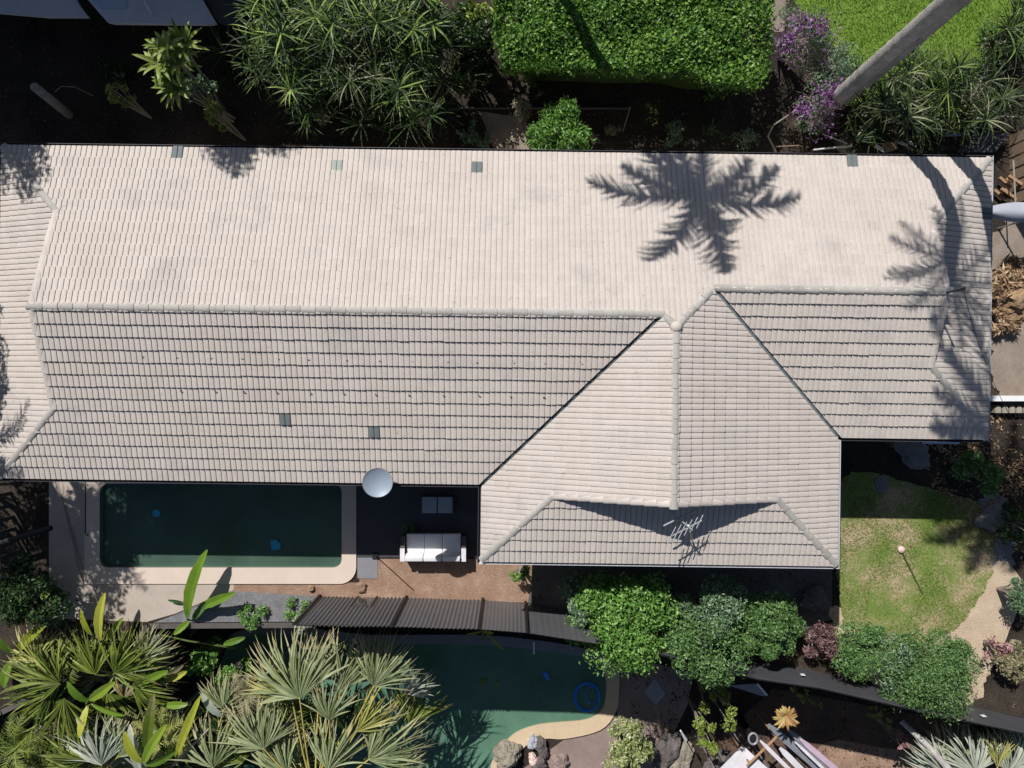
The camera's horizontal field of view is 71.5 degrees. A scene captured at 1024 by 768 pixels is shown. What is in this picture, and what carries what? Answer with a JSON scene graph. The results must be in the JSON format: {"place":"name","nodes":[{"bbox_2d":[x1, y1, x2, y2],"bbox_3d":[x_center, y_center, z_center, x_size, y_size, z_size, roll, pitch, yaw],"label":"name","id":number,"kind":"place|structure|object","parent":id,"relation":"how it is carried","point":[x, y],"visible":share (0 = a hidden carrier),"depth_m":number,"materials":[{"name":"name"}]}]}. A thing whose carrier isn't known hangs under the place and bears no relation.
{"place":"outdoors","nodes":[
{"label":"outdoors","id":0,"kind":"place"},
{"bbox_2d":[49,482,233,621],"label":"concrete path","id":1,"kind":"structure","parent":0,"point":[144,602],"depth_m":23.59,"materials":[{"name":"concrete"}]},
{"bbox_2d":[224,559,532,602],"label":"patio","id":2,"kind":"structure","parent":0,"point":[471,579],"depth_m":23.60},
{"bbox_2d":[155,591,314,622],"bbox_3d":[-9.206,7.392,23.588,5.311,0.001,1.045,0,90,0],"label":"gravel strip","id":3,"kind":"object","parent":2,"relation":"on","point":[227,610],"visible":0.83,"depth_m":23.59,"materials":[{"name":"gravel"}]},
{"bbox_2d":[168,549,235,634],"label":"paddle leaf plant","id":4,"kind":"object","parent":3,"relation":"on","point":[192,583],"visible":0.89,"depth_m":22.90,"materials":[{"name":"plant"}]},
{"bbox_2d":[357,558,377,577],"bbox_3d":[-4.795,6.105,23.590,0.670,0.020,0.690,0,90,0],"label":"side table","id":5,"kind":"object","parent":2,"relation":"on","point":[367,567],"visible":1,"depth_m":23.58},
{"bbox_2d":[421,495,454,512],"bbox_3d":[-2.442,3.959,23.390,1.080,0.340,0.560,0,90,0],"label":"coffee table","id":6,"kind":"object","parent":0,"point":[437,503],"visible":1,"depth_m":23.22,"materials":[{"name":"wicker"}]},
{"bbox_2d":[0,623,967,767],"bbox_3d":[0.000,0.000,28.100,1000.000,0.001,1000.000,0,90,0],"label":"ground","id":7,"kind":"structure","parent":0,"point":[187,691],"depth_m":28.10,"materials":[{"name":"soil"}]},
{"bbox_2d":[0,684,98,767],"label":"feather palm","id":8,"kind":"object","parent":7,"relation":"on","point":[15,757],"visible":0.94,"depth_m":23.23,"materials":[{"name":"green plant"}]},
{"bbox_2d":[0,620,109,767],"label":"fan palm","id":9,"kind":"object","parent":7,"relation":"on","point":[44,706],"visible":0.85,"depth_m":23.10,"materials":[{"name":"green plant"}]},
{"bbox_2d":[53,623,108,684],"bbox_3d":[-14.534,8.895,25.665,1.986,4.869,1.923,-17,90,0],"label":"feather palm","id":10,"kind":"object","parent":7,"relation":"on","point":[70,669],"visible":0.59,"depth_m":23.35,"materials":[{"name":"green plant"}]},
{"bbox_2d":[19,708,168,767],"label":"fan palm","id":11,"kind":"object","parent":7,"relation":"on","point":[99,751],"visible":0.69,"depth_m":23.32,"materials":[{"name":"green plant"}]},
{"bbox_2d":[43,617,188,736],"bbox_3d":[-13.716,9.652,25.319,5.687,5.562,4.270,0,90,0],"label":"fan palm","id":12,"kind":"object","parent":7,"relation":"on","point":[140,656],"visible":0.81,"depth_m":23.30,"materials":[{"name":"green plant"}]},
{"bbox_2d":[61,682,191,767],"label":"undergrowth","id":13,"kind":"object","parent":7,"relation":"on","point":[131,705],"visible":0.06,"depth_m":26.14,"materials":[{"name":"green plant"}]},
{"bbox_2d":[132,673,216,761],"bbox_3d":[-11.546,11.440,25.520,2.302,5.161,2.138,0,90,0],"label":"feather palm","id":14,"kind":"object","parent":7,"relation":"on","point":[191,699],"visible":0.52,"depth_m":23.30,"materials":[{"name":"green plant"}]},
{"bbox_2d":[185,635,232,676],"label":"lime shrub","id":15,"kind":"object","parent":7,"relation":"on","point":[209,663],"visible":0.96,"depth_m":25.39,"materials":[{"name":"green plant"}]},
{"bbox_2d":[141,666,287,767],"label":"fan palm","id":16,"kind":"object","parent":7,"relation":"on","point":[224,754],"visible":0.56,"depth_m":23.64,"materials":[{"name":"green plant"}]},
{"bbox_2d":[215,647,259,684],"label":"lime shrub","id":17,"kind":"object","parent":7,"relation":"on","point":[227,669],"visible":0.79,"depth_m":25.57,"materials":[{"name":"green plant"}]},
{"bbox_2d":[230,645,290,725],"bbox_3d":[-8.690,10.366,25.711,1.653,4.779,1.774,0,90,0],"label":"feather palm","id":18,"kind":"object","parent":7,"relation":"on","point":[250,699],"visible":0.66,"depth_m":23.62,"materials":[{"name":"green plant"}]},
{"bbox_2d":[231,670,337,767],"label":"undergrowth","id":19,"kind":"object","parent":7,"relation":"on","point":[247,762],"visible":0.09,"depth_m":26.28,"materials":[{"name":"green plant"}]},
{"bbox_2d":[206,619,452,767],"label":"fan palm","id":20,"kind":"object","parent":7,"relation":"on","point":[361,718],"visible":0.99,"depth_m":23.19,"materials":[{"name":"green plant"}]},
{"bbox_2d":[217,627,618,767],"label":"pool","id":21,"kind":"structure","parent":7,"relation":"in","point":[476,722],"depth_m":28.05,"materials":[{"name":"liquid"}]},
{"bbox_2d":[492,739,521,767],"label":"boulder","id":22,"kind":"object","parent":7,"relation":"on","point":[506,753],"visible":1,"depth_m":27.64,"materials":[{"name":"stone"}]},
{"bbox_2d":[0,622,1023,717],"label":"retaining wall","id":23,"kind":"structure","parent":7,"relation":"on","point":[148,626],"depth_m":23.61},
{"bbox_2d":[653,731,680,767],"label":"boulder","id":24,"kind":"object","parent":7,"relation":"on","point":[667,749],"visible":0.99,"depth_m":27.64,"materials":[{"name":"stone"}]},
{"bbox_2d":[692,666,737,732],"bbox_3d":[7.133,11.134,25.737,1.189,4.737,1.283,0,90,0],"label":"tree","id":25,"kind":"object","parent":7,"relation":"on","point":[714,696],"visible":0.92,"depth_m":24.90,"materials":[{"name":"green plant"}]},
{"bbox_2d":[630,667,1011,767],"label":"leaf litter","id":26,"kind":"object","parent":7,"relation":"on","point":[792,726],"visible":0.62,"depth_m":28.06,"materials":[{"name":"plant"}]},
{"bbox_2d":[0,0,1023,716],"bbox_3d":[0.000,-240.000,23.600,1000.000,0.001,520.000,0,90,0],"label":"ground","id":27,"kind":"structure","parent":0,"point":[30,500],"depth_m":23.60,"materials":[{"name":"soil"}]},
{"bbox_2d":[0,624,47,687],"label":"paddle leaf plant","id":28,"kind":"object","parent":27,"relation":"on","point":[31,635],"visible":0.58,"depth_m":23.12,"materials":[{"name":"plant"}]},
{"bbox_2d":[0,545,77,632],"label":"dark tree","id":29,"kind":"object","parent":27,"relation":"on","point":[14,602],"visible":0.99,"depth_m":22.25,"materials":[{"name":"green plant"}]},
{"bbox_2d":[30,83,73,118],"bbox_3d":[-14.574,-8.968,22.551,0.545,2.135,0.293,-13,90,0],"label":"stump post","id":30,"kind":"object","parent":27,"relation":"on","point":[52,101],"visible":1,"depth_m":22.34,"materials":[{"name":"grey wood"}]},
{"bbox_2d":[67,681,124,737],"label":"paddle leaf plant","id":31,"kind":"object","parent":27,"relation":"on","point":[100,692],"visible":0.99,"depth_m":22.94,"materials":[{"name":"plant"}]},
{"bbox_2d":[79,593,122,642],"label":"paddle leaf plant","id":32,"kind":"object","parent":27,"relation":"on","point":[98,618],"visible":0.87,"depth_m":22.65,"materials":[{"name":"plant"}]},
{"bbox_2d":[97,54,133,88],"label":"dark undergrowth","id":33,"kind":"object","parent":27,"relation":"on","point":[121,66],"visible":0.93,"depth_m":23.06,"materials":[{"name":"green plant"}]},
{"bbox_2d":[0,0,242,26],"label":"neighbour building","id":34,"kind":"structure","parent":27,"relation":"on","point":[153,12],"depth_m":21.30,"materials":[{"name":"white paint"}]},
{"bbox_2d":[104,81,151,118],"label":"ground plant","id":35,"kind":"object","parent":27,"relation":"on","point":[127,103],"visible":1,"depth_m":21.81,"materials":[{"name":"green plant"}]},
{"bbox_2d":[123,724,175,767],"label":"paddle leaf plant","id":36,"kind":"object","parent":27,"relation":"on","point":[150,746],"visible":0.98,"depth_m":22.79,"materials":[{"name":"plant"}]},
{"bbox_2d":[127,693,222,767],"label":"paddle leaf plant","id":37,"kind":"object","parent":27,"relation":"on","point":[148,724],"visible":0.73,"depth_m":22.90,"materials":[{"name":"green plant"}]},
{"bbox_2d":[132,17,235,122],"bbox_3d":[-9.365,-8.875,21.287,1.593,4.639,2.321,30,90,0],"label":"rosette tree","id":38,"kind":"object","parent":27,"relation":"on","point":[168,59],"visible":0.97,"depth_m":19.39,"materials":[{"name":"green plant"}]},
{"bbox_2d":[183,74,230,122],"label":"yard bush","id":39,"kind":"object","parent":27,"relation":"on","point":[190,88],"visible":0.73,"depth_m":21.08,"materials":[{"name":"green plant"}]},
{"bbox_2d":[84,482,356,583],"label":"swimming pool","id":40,"kind":"structure","parent":27,"relation":"in","point":[234,530],"depth_m":23.72,"materials":[{"name":"liquid"}]},
{"bbox_2d":[203,95,245,140],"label":"yard bush","id":41,"kind":"object","parent":27,"relation":"on","point":[214,111],"visible":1,"depth_m":21.60,"materials":[{"name":"green plant"}]},
{"bbox_2d":[195,23,272,91],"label":"spiky shrub","id":42,"kind":"object","parent":27,"relation":"on","point":[232,72],"visible":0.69,"depth_m":22.76,"materials":[{"name":"green plant"}]},
{"bbox_2d":[223,0,355,88],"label":"spiky shrub","id":43,"kind":"object","parent":27,"relation":"on","point":[273,12],"visible":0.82,"depth_m":19.44,"materials":[{"name":"green plant"}]},
{"bbox_2d":[220,26,376,141],"bbox_3d":[-6.464,-8.731,21.478,4.853,4.304,2.847,29,90,0],"label":"spiky shrub","id":44,"kind":"object","parent":27,"relation":"on","point":[291,79],"visible":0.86,"depth_m":20.62,"materials":[{"name":"green plant"}]},
{"bbox_2d":[287,21,409,144],"bbox_3d":[-4.851,-8.792,21.456,4.030,4.340,3.921,0,90,0],"label":"spiky shrub","id":45,"kind":"object","parent":27,"relation":"on","point":[352,80],"visible":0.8,"depth_m":20.08,"materials":[{"name":"green plant"}]},
{"bbox_2d":[264,0,437,96],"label":"spiky shrub","id":46,"kind":"object","parent":27,"relation":"on","point":[341,18],"visible":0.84,"depth_m":19.33,"materials":[{"name":"green plant"}]},
{"bbox_2d":[340,31,486,147],"bbox_3d":[-3.001,-8.699,21.440,4.606,4.373,4.102,0,90,0],"label":"spiky shrub","id":47,"kind":"object","parent":27,"relation":"on","point":[418,116],"visible":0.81,"depth_m":20.67,"materials":[{"name":"green plant"}]},
{"bbox_2d":[369,0,469,80],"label":"spiky shrub","id":48,"kind":"object","parent":27,"relation":"on","point":[431,21],"visible":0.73,"depth_m":19.93,"materials":[{"name":"green plant"}]},
{"bbox_2d":[357,483,483,556],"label":"terrace","id":49,"kind":"structure","parent":27,"relation":"on","point":[380,520],"depth_m":23.57,"materials":[{"name":"tile"}]},
{"bbox_2d":[400,532,466,561],"bbox_3d":[-2.552,5.326,23.190,2.130,0.720,0.885,0,90,0],"label":"outdoor sofa","id":50,"kind":"object","parent":49,"relation":"on","point":[434,547],"visible":1,"depth_m":23.14,"materials":[{"name":"fabric"}]},
{"bbox_2d":[292,594,596,643],"bbox_3d":[-1.958,7.217,22.170,8.914,2.860,0.384,3,90,0],"label":"corrugated fence","id":51,"kind":"object","parent":27,"relation":"on","point":[431,613],"visible":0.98,"depth_m":21.99,"materials":[{"name":"metal"}]},
{"bbox_2d":[438,0,499,72],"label":"dark bush","id":52,"kind":"object","parent":27,"relation":"on","point":[478,35],"visible":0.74,"depth_m":21.27,"materials":[{"name":"green plant"}]},
{"bbox_2d":[445,50,496,98],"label":"dark bush","id":53,"kind":"object","parent":27,"relation":"on","point":[486,70],"visible":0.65,"depth_m":22.16,"materials":[{"name":"green plant"}]},
{"bbox_2d":[463,0,498,48],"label":"leafy shrub","id":54,"kind":"object","parent":27,"relation":"on","point":[478,12],"visible":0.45,"depth_m":21.38,"materials":[{"name":"green plant"}]},
{"bbox_2d":[0,142,993,568],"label":"house","id":55,"kind":"structure","parent":27,"relation":"on","point":[580,356],"depth_m":19.18,"materials":[{"name":"tile"}]},
{"bbox_2d":[362,468,392,496],"bbox_3d":[-3.667,2.692,19.644,0.818,0.627,0.819,0,90,0],"label":"satellite dish","id":56,"kind":"object","parent":55,"relation":"attached to","point":[377,482],"visible":1,"depth_m":19.46,"materials":[{"name":"metal"}]},
{"bbox_2d":[467,109,529,148],"bbox_3d":[-0.498,-8.314,23.594,2.208,0.001,1.628,0,90,0],"label":"soil patch","id":57,"kind":"object","parent":27,"relation":"on","point":[502,129],"visible":0.66,"depth_m":23.59,"materials":[{"name":"soil"}]},
{"bbox_2d":[0,21,1012,153],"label":"leaf litter","id":58,"kind":"object","parent":27,"relation":"on","point":[377,111],"visible":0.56,"depth_m":23.56,"materials":[{"name":"plant"}]},
{"bbox_2d":[524,94,596,149],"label":"round bush","id":59,"kind":"object","parent":27,"relation":"on","point":[563,121],"visible":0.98,"depth_m":21.70,"materials":[{"name":"green plant"}]},
{"bbox_2d":[488,0,777,103],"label":"hedge","id":60,"kind":"object","parent":27,"relation":"on","point":[691,44],"visible":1,"depth_m":20.96,"materials":[{"name":"green plant"}]},
{"bbox_2d":[763,0,845,74],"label":"bougainvillea","id":61,"kind":"object","parent":27,"relation":"on","point":[792,42],"visible":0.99,"depth_m":21.61,"materials":[{"name":"purple plant"}]},
{"bbox_2d":[591,616,1023,733],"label":"sheet fence","id":62,"kind":"object","parent":27,"relation":"on","point":[781,674],"visible":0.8,"depth_m":22.64,"materials":[{"name":"black metal"}]},
{"bbox_2d":[784,73,853,149],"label":"bougainvillea","id":63,"kind":"object","parent":27,"relation":"on","point":[808,110],"visible":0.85,"depth_m":22.18,"materials":[{"name":"purple plant"}]},
{"bbox_2d":[802,620,839,663],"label":"maroon shrub","id":64,"kind":"object","parent":27,"relation":"on","point":[830,649],"visible":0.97,"depth_m":22.66,"materials":[{"name":"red plant"}]},
{"bbox_2d":[799,34,863,106],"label":"shrub","id":65,"kind":"object","parent":27,"relation":"on","point":[840,62],"visible":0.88,"depth_m":22.13,"materials":[{"name":"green plant"}]},
{"bbox_2d":[805,0,961,127],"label":"palm tree","id":66,"kind":"object","parent":27,"relation":"on","point":[929,16],"visible":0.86,"depth_m":18.52,"materials":[{"name":"grey plant"}]},
{"bbox_2d":[827,40,952,153],"bbox_3d":[11.745,-8.648,22.213,3.673,2.850,3.985,0,90,0],"label":"spiky shrub","id":67,"kind":"object","parent":27,"relation":"on","point":[888,108],"visible":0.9,"depth_m":21.86,"materials":[{"name":"green plant"}]},
{"bbox_2d":[836,0,971,109],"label":"palm tree","id":68,"kind":"object","parent":27,"relation":"on","point":[955,10],"visible":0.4,"depth_m":19.25,"materials":[{"name":"grey plant"}]},
{"bbox_2d":[893,441,930,469],"bbox_3d":[13.215,2.312,23.463,1.230,0.494,1.063,0,90,0],"label":"boulder","id":69,"kind":"object","parent":27,"relation":"on","point":[915,455],"visible":0.92,"depth_m":23.33,"materials":[{"name":"stone"}]},
{"bbox_2d":[875,34,991,153],"bbox_3d":[13.134,-9.188,22.248,2.955,2.784,4.205,-23,90,0],"label":"spiky shrub","id":70,"kind":"object","parent":27,"relation":"on","point":[943,76],"visible":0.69,"depth_m":21.79,"materials":[{"name":"green plant"}]},
{"bbox_2d":[887,413,1023,558],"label":"leaf litter","id":71,"kind":"object","parent":27,"relation":"on","point":[990,454],"visible":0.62,"depth_m":23.55,"materials":[{"name":"plant"}]},
{"bbox_2d":[928,39,1023,151],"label":"spiky shrub","id":72,"kind":"object","parent":27,"relation":"on","point":[989,111],"visible":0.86,"depth_m":22.17,"materials":[{"name":"green plant"}]},
{"bbox_2d":[950,448,1011,497],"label":"shade shrub","id":73,"kind":"object","parent":27,"relation":"on","point":[993,475],"visible":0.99,"depth_m":22.37,"materials":[{"name":"green plant"}]},
{"bbox_2d":[957,134,1009,151],"bbox_3d":[15.403,-7.875,23.113,1.740,0.273,0.609,0,90,0],"label":"ribbed sheet","id":74,"kind":"object","parent":27,"relation":"on","point":[990,145],"visible":0.88,"depth_m":23.22,"materials":[{"name":"metal"}]},
{"bbox_2d":[976,493,1018,565],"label":"dark gravel","id":75,"kind":"structure","parent":27,"relation":"on","point":[1002,553],"depth_m":23.59,"materials":[{"name":"gravel"}]},
{"bbox_2d":[973,503,1009,532],"bbox_3d":[15.888,4.386,23.455,1.055,0.510,0.999,20,90,0],"label":"boulder","id":76,"kind":"object","parent":75,"relation":"on","point":[988,518],"visible":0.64,"depth_m":23.31,"materials":[{"name":"stone"}]},
{"bbox_2d":[993,501,1023,550],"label":"edge shrub","id":77,"kind":"object","parent":75,"relation":"on","point":[1006,529],"visible":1,"depth_m":22.65,"materials":[{"name":"green plant"}]},
{"bbox_2d":[991,639,1023,683],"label":"flowering shrub","id":78,"kind":"object","parent":27,"relation":"on","point":[1012,663],"visible":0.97,"depth_m":22.75,"materials":[{"name":"beige plant"}]},
{"bbox_2d":[992,251,1023,309],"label":"thatch pile","id":79,"kind":"object","parent":27,"relation":"on","point":[1006,276],"visible":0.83,"depth_m":22.81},
{"bbox_2d":[993,202,1023,228],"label":"white canopy","id":80,"kind":"object","parent":27,"relation":"on","point":[1012,212],"visible":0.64,"depth_m":21.36,"materials":[{"name":"fabric"}]},
{"bbox_2d":[1009,129,1023,202],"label":"timber fence","id":81,"kind":"object","parent":27,"relation":"on","point":[1017,161],"visible":0.71,"depth_m":23.19,"materials":[{"name":"brown wood"}]},
{"bbox_2d":[525,658,691,767],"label":"paving","id":82,"kind":"structure","parent":0,"point":[588,751],"depth_m":28.09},
{"bbox_2d":[602,716,654,767],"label":"variegated shrub","id":83,"kind":"object","parent":82,"relation":"on","point":[623,755],"visible":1,"depth_m":26.11,"materials":[{"name":"green plant"}]},
{"bbox_2d":[687,696,718,755],"bbox_3d":[6.825,12.390,26.341,0.873,3.528,1.176,0,90,0],"label":"tree","id":84,"kind":"object","parent":82,"relation":"on","point":[700,725],"visible":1,"depth_m":25.17,"materials":[{"name":"green plant"}]},
{"bbox_2d":[528,565,831,655],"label":"paving","id":85,"kind":"structure","parent":0,"point":[549,577],"depth_m":23.59,"materials":[{"name":"stone"}]},
{"bbox_2d":[556,571,596,629],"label":"garden bush","id":86,"kind":"object","parent":85,"relation":"on","point":[580,618],"visible":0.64,"depth_m":21.97,"materials":[{"name":"green plant"}]},
{"bbox_2d":[564,567,680,678],"bbox_3d":[3.427,7.290,22.185,3.796,2.883,3.348,0,90,0],"label":"garden bush","id":87,"kind":"object","parent":85,"relation":"on","point":[641,607],"visible":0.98,"depth_m":21.40,"materials":[{"name":"green plant"}]},
{"bbox_2d":[658,600,755,689],"bbox_3d":[6.009,8.048,22.413,3.085,2.429,2.775,0,90,0],"label":"garden bush","id":88,"kind":"object","parent":85,"relation":"on","point":[675,647],"visible":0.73,"depth_m":21.72,"materials":[{"name":"green plant"}]},
{"bbox_2d":[663,574,751,655],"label":"garden bush","id":89,"kind":"object","parent":85,"relation":"on","point":[721,599],"visible":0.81,"depth_m":21.77,"materials":[{"name":"green plant"}]},
{"bbox_2d":[733,590,806,660],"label":"garden bush","id":90,"kind":"object","parent":85,"relation":"on","point":[762,620],"visible":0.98,"depth_m":22.00,"materials":[{"name":"green plant"}]},
{"bbox_2d":[533,570,1014,707],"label":"leaf litter","id":91,"kind":"object","parent":85,"relation":"on","point":[767,596],"visible":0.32,"depth_m":23.56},
{"bbox_2d":[799,585,830,611],"bbox_3d":[9.969,7.065,23.465,1.019,0.582,0.888,0,90,0],"label":"boulder","id":92,"kind":"object","parent":85,"relation":"on","point":[815,599],"visible":0.99,"depth_m":23.29,"materials":[{"name":"stone"}]},
{"bbox_2d":[707,688,1021,767],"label":"soil","id":93,"kind":"structure","parent":0,"point":[835,713],"depth_m":28.09,"materials":[{"name":"soil"}]},
{"bbox_2d":[697,712,768,767],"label":"garden table","id":94,"kind":"object","parent":93,"relation":"on","point":[739,756],"visible":0.77,"depth_m":25.80,"materials":[{"name":"metal"}]},
{"bbox_2d":[900,719,1023,767],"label":"fan palm","id":95,"kind":"object","parent":93,"relation":"on","point":[1003,754],"visible":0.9,"depth_m":23.67,"materials":[{"name":"green plant"}]},
{"bbox_2d":[804,740,927,767],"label":"dirt","id":96,"kind":"structure","parent":0,"point":[850,760],"depth_m":28.08,"materials":[{"name":"red soil"}]},
{"bbox_2d":[793,0,1021,108],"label":"back lawn","id":97,"kind":"structure","parent":0,"point":[894,6],"depth_m":23.59,"materials":[{"name":"plant"}]},
{"bbox_2d":[972,0,1023,79],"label":"spiky shrub","id":98,"kind":"object","parent":97,"relation":"on","point":[1006,28],"visible":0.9,"depth_m":22.12,"materials":[{"name":"green plant"}]},
{"bbox_2d":[836,472,995,645],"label":"lawn","id":99,"kind":"structure","parent":0,"point":[862,556],"depth_m":23.59,"materials":[{"name":"plant"}]},
{"bbox_2d":[829,561,1020,704],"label":"sand path","id":100,"kind":"structure","parent":0,"point":[991,613],"depth_m":23.59,"materials":[{"name":"sand"}]},
{"bbox_2d":[829,616,888,683],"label":"garden bush","id":101,"kind":"object","parent":100,"relation":"on","point":[858,659],"visible":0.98,"depth_m":22.38,"materials":[{"name":"green plant"}]},
{"bbox_2d":[867,631,921,693],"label":"garden bush","id":102,"kind":"object","parent":100,"relation":"on","point":[899,658],"visible":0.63,"depth_m":22.20,"materials":[{"name":"green plant"}]},
{"bbox_2d":[871,619,989,725],"bbox_3d":[12.950,9.014,22.421,3.398,2.418,3.280,0,90,0],"label":"garden bush","id":103,"kind":"object","parent":100,"relation":"on","point":[941,670],"visible":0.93,"depth_m":21.99,"materials":[{"name":"green plant"}]},
{"bbox_2d":[996,576,1023,614],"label":"garden shrub","id":104,"kind":"object","parent":100,"relation":"on","point":[1015,594],"visible":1,"depth_m":22.49,"materials":[{"name":"green plant"}]},
{"bbox_2d":[991,221,1023,417],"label":"gravel yard","id":105,"kind":"structure","parent":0,"point":[1007,364],"depth_m":23.59,"materials":[{"name":"gravel"}]},
{"bbox_2d":[991,305,1021,336],"bbox_3d":[16.179,-2.120,23.265,1.219,0.716,1.239,0,90,0],"label":"thatch pile","id":106,"kind":"object","parent":105,"relation":"on","point":[1001,326],"visible":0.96,"depth_m":23.18,"materials":[{"name":"plant"}]},
{"bbox_2d":[992,283,1023,324],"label":"boulder","id":107,"kind":"object","parent":105,"relation":"on","point":[1012,304],"visible":0.52,"depth_m":22.97,"materials":[{"name":"stone"}]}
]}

